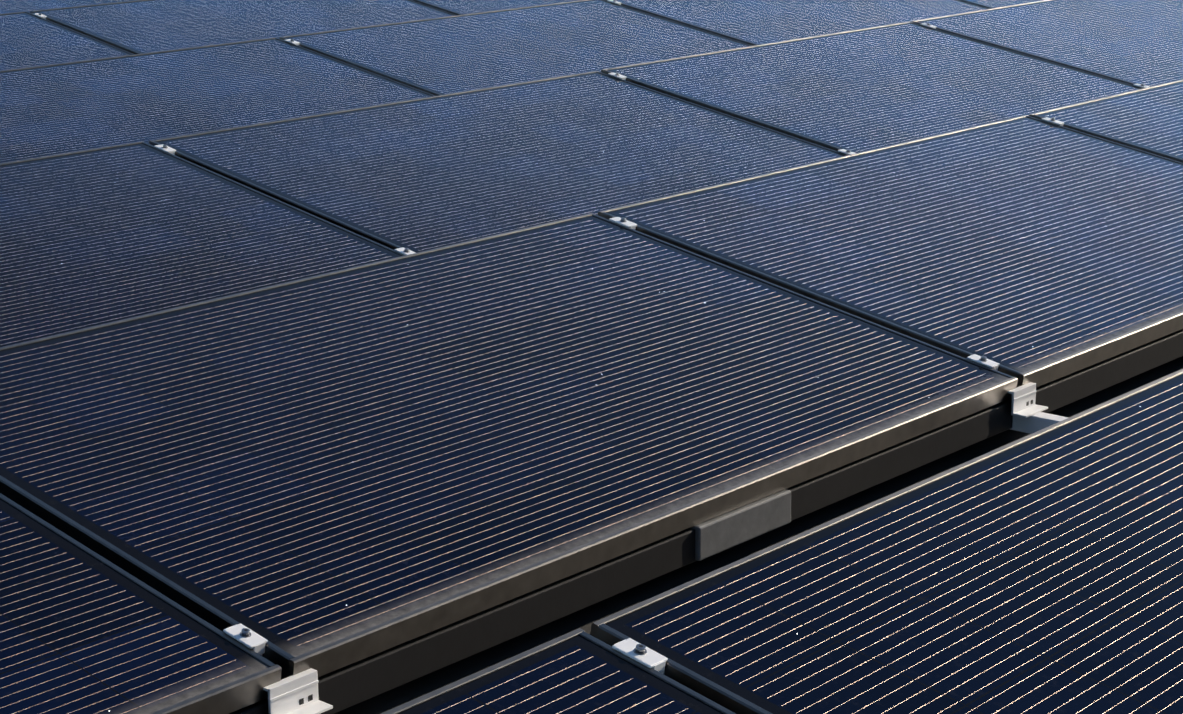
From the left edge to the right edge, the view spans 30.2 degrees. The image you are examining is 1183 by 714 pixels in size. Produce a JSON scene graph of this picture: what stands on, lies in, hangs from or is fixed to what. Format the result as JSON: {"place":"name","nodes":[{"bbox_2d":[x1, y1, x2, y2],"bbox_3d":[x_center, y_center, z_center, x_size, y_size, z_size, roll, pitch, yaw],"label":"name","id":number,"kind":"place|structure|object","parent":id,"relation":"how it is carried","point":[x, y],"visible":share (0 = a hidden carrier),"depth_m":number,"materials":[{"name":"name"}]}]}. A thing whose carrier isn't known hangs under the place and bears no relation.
{"place":"outdoors","nodes":[
{"label":"outdoors","id":0,"kind":"place"},
{"bbox_2d":[335,356,1182,713],"bbox_3d":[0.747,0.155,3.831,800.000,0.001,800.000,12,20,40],"label":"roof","id":1,"kind":"structure","parent":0,"point":[585,618],"depth_m":3.26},
{"bbox_2d":[229,329,1182,713],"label":"mounting rail","id":2,"kind":"object","parent":1,"relation":"on","point":[387,669],"depth_m":3.10,"materials":[{"name":"metal"}]},
{"bbox_2d":[0,11,134,70],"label":"solar panel","id":3,"kind":"object","parent":2,"relation":"on","point":[27,39],"visible":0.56,"depth_m":8.01,"materials":[{"name":"blue glass"}]},
{"bbox_2d":[0,0,135,13],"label":"solar panel","id":4,"kind":"object","parent":2,"relation":"on","point":[10,6],"visible":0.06,"depth_m":9.57,"materials":[{"name":"blue glass"}]},
{"bbox_2d":[0,493,281,713],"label":"solar panel","id":5,"kind":"object","parent":2,"relation":"on","point":[84,629],"visible":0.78,"depth_m":2.60,"materials":[{"name":"blue glass"}]},
{"bbox_2d":[0,141,404,346],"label":"solar panel","id":6,"kind":"object","parent":2,"relation":"on","point":[96,236],"visible":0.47,"depth_m":4.70,"materials":[{"name":"blue glass"}]},
{"bbox_2d":[0,37,434,162],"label":"solar panel","id":7,"kind":"object","parent":2,"relation":"on","point":[54,109],"visible":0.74,"depth_m":6.68,"materials":[{"name":"blue glass"}]},
{"bbox_2d":[30,0,455,53],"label":"solar panel","id":8,"kind":"object","parent":2,"relation":"on","point":[141,26],"visible":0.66,"depth_m":8.65,"materials":[{"name":"blue glass"}]},
{"bbox_2d":[263,668,332,713],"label":"mounting bracket","id":9,"kind":"object","parent":2,"relation":"attached to","point":[296,693],"visible":1,"depth_m":2.60,"materials":[{"name":"metal"}]},
{"bbox_2d":[412,0,578,14],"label":"solar panel","id":10,"kind":"object","parent":2,"relation":"on","point":[458,7],"visible":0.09,"depth_m":9.44,"materials":[{"name":"blue glass"}]},
{"bbox_2d":[149,71,846,252],"bbox_3d":[-0.164,-0.512,5.641,1.000,0.035,1.644,24,27,36],"label":"solar panel","id":11,"kind":"object","parent":2,"relation":"on","point":[424,174],"visible":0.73,"depth_m":5.55,"materials":[{"name":"blue glass"}]},
{"bbox_2d":[0,213,1017,679],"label":"solar panel","id":12,"kind":"object","parent":2,"relation":"on","point":[326,473],"visible":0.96,"depth_m":3.33,"materials":[{"name":"blue glass"}]},
{"bbox_2d":[279,0,751,95],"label":"solar panel","id":13,"kind":"object","parent":2,"relation":"on","point":[454,54],"visible":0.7,"depth_m":7.76,"materials":[{"name":"blue glass"}]},
{"bbox_2d":[381,628,735,713],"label":"solar panel","id":14,"kind":"object","parent":2,"relation":"on","point":[579,671],"visible":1,"depth_m":2.13,"materials":[{"name":"blue glass"}]},
{"bbox_2d":[606,0,989,45],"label":"solar panel","id":15,"kind":"object","parent":2,"relation":"on","point":[755,22],"visible":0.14,"depth_m":8.77,"materials":[{"name":"blue glass"}]},
{"bbox_2d":[601,22,1142,152],"bbox_3d":[0.942,-0.842,6.840,1.000,0.035,1.644,24,27,36],"label":"solar panel","id":16,"kind":"object","parent":2,"relation":"on","point":[862,90],"visible":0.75,"depth_m":6.77,"materials":[{"name":"blue glass"}]},
{"bbox_2d":[590,369,1182,713],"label":"solar panel","id":17,"kind":"object","parent":2,"relation":"on","point":[1039,572],"visible":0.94,"depth_m":2.40,"materials":[{"name":"blue glass"}]},
{"bbox_2d":[598,115,1182,387],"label":"solar panel","id":18,"kind":"object","parent":2,"relation":"on","point":[1024,249],"visible":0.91,"depth_m":4.49,"materials":[{"name":"blue glass"}]},
{"bbox_2d":[961,0,1042,8],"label":"solar panel","id":19,"kind":"object","parent":2,"relation":"on","point":[990,4],"depth_m":9.54,"materials":[{"name":"blue glass"}]},
{"bbox_2d":[1008,382,1047,417],"bbox_3d":[0.757,0.075,3.799,0.038,0.042,0.075,12,20,40],"label":"mounting bracket","id":20,"kind":"object","parent":2,"relation":"attached to","point":[1024,405],"visible":1,"depth_m":3.80,"materials":[{"name":"metal"}]},
{"bbox_2d":[912,0,1182,86],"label":"solar panel","id":21,"kind":"object","parent":2,"relation":"on","point":[1131,42],"visible":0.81,"depth_m":7.84,"materials":[{"name":"blue glass"}]},
{"bbox_2d":[1029,79,1182,162],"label":"solar panel","id":22,"kind":"object","parent":2,"relation":"on","point":[1149,119],"visible":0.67,"depth_m":5.67,"materials":[{"name":"blue glass"}]},
{"label":"module rail","id":23,"kind":"object","parent":2,"relation":"attached to","visible":0},
{"bbox_2d":[612,638,667,673],"bbox_3d":[0.046,0.318,2.212,0.054,0.060,0.028,24,27,36],"label":"clamp","id":24,"kind":"object","parent":23,"relation":"on","point":[640,653],"visible":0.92,"depth_m":2.20,"materials":[{"name":"metal"}]},
{"label":"module rail","id":25,"kind":"object","parent":2,"relation":"attached to","visible":0},
{"bbox_2d":[223,623,267,655],"bbox_3d":[-0.420,0.357,2.652,0.054,0.060,0.028,24,27,36],"label":"clamp","id":26,"kind":"object","parent":25,"relation":"on","point":[248,638],"visible":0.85,"depth_m":2.64,"materials":[{"name":"metal"}]},
{"label":"module rail","id":27,"kind":"object","parent":2,"relation":"attached to","visible":0},
{"bbox_2d":[609,217,636,229],"bbox_3d":[0.060,-0.247,4.353,0.054,0.060,0.028,24,27,36],"label":"clamp","id":28,"kind":"object","parent":27,"relation":"on","point":[624,222],"visible":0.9,"depth_m":4.34,"materials":[{"name":"metal"}]},
{"bbox_2d":[967,354,999,370],"bbox_3d":[0.685,0.027,3.853,0.054,0.060,0.028,24,27,36],"label":"clamp","id":29,"kind":"object","parent":27,"relation":"on","point":[984,360],"visible":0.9,"depth_m":3.84,"materials":[{"name":"metal"}]},
{"label":"module rail","id":30,"kind":"object","parent":2,"relation":"attached to","visible":0},
{"bbox_2d":[1041,117,1063,125],"bbox_3d":[1.165,-0.577,5.553,0.054,0.060,0.028,24,27,36],"label":"clamp","id":31,"kind":"object","parent":30,"relation":"on","point":[1053,120],"visible":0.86,"depth_m":5.54,"materials":[{"name":"metal"}]},
{"label":"module rail","id":32,"kind":"object","parent":2,"relation":"attached to","visible":0},
{"bbox_2d":[154,144,175,154],"bbox_3d":[-1.031,-0.483,5.293,0.054,0.060,0.028,24,27,36],"label":"clamp","id":33,"kind":"object","parent":32,"relation":"on","point":[163,147],"visible":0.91,"depth_m":5.28,"materials":[{"name":"metal"}]},
{"bbox_2d":[394,247,415,254],"bbox_3d":[-0.406,-0.209,4.793,0.054,0.060,0.028,24,27,36],"label":"clamp","id":34,"kind":"object","parent":32,"relation":"on","point":[404,251],"visible":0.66,"depth_m":4.78,"materials":[{"name":"metal"}]},
{"label":"module rail","id":35,"kind":"object","parent":2,"relation":"attached to","visible":0},
{"bbox_2d":[608,73,626,80],"bbox_3d":[0.074,-0.813,6.493,0.054,0.060,0.028,24,27,36],"label":"clamp","id":36,"kind":"object","parent":35,"relation":"on","point":[619,76],"visible":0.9,"depth_m":6.48,"materials":[{"name":"metal"}]},
{"bbox_2d":[838,149,854,154],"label":"clamp","id":37,"kind":"object","parent":35,"relation":"on","point":[847,151],"visible":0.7,"depth_m":5.98,"materials":[{"name":"metal"}]},
{"label":"module rail","id":38,"kind":"object","parent":2,"relation":"attached to","visible":0},
{"bbox_2d":[920,23,935,28],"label":"clamp","id":39,"kind":"object","parent":38,"relation":"on","point":[928,25],"visible":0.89,"depth_m":7.68,"materials":[{"name":"metal"}]},
{"bbox_2d":[1133,83,1148,87],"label":"clamp","id":40,"kind":"object","parent":38,"relation":"on","point":[1141,85],"visible":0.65,"depth_m":7.18,"materials":[{"name":"metal"}]},
{"label":"module rail","id":41,"kind":"object","parent":2,"relation":"attached to","visible":0},
{"bbox_2d":[284,39,299,45],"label":"clamp","id":42,"kind":"object","parent":41,"relation":"on","point":[292,41],"visible":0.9,"depth_m":7.42,"materials":[{"name":"metal"}]},
{"label":"module rail","id":43,"kind":"object","parent":2,"relation":"attached to","visible":0},
{"bbox_2d":[607,0,620,4],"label":"clamp","id":44,"kind":"object","parent":43,"relation":"on","point":[615,1],"visible":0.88,"depth_m":8.62,"materials":[{"name":"metal"}]},
{"label":"module rail","id":45,"kind":"object","parent":2,"relation":"attached to","visible":0},
{"bbox_2d":[34,13,46,18],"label":"clamp","id":46,"kind":"object","parent":45,"relation":"on","point":[40,15],"visible":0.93,"depth_m":8.36,"materials":[{"name":"metal"}]},
{"bbox_2d":[690,489,790,560],"bbox_3d":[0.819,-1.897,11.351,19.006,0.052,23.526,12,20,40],"label":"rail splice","id":47,"kind":"object","parent":1,"relation":"on","point":[731,529],"visible":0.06,"depth_m":3.24,"materials":[{"name":"grey metal"}]}
]}

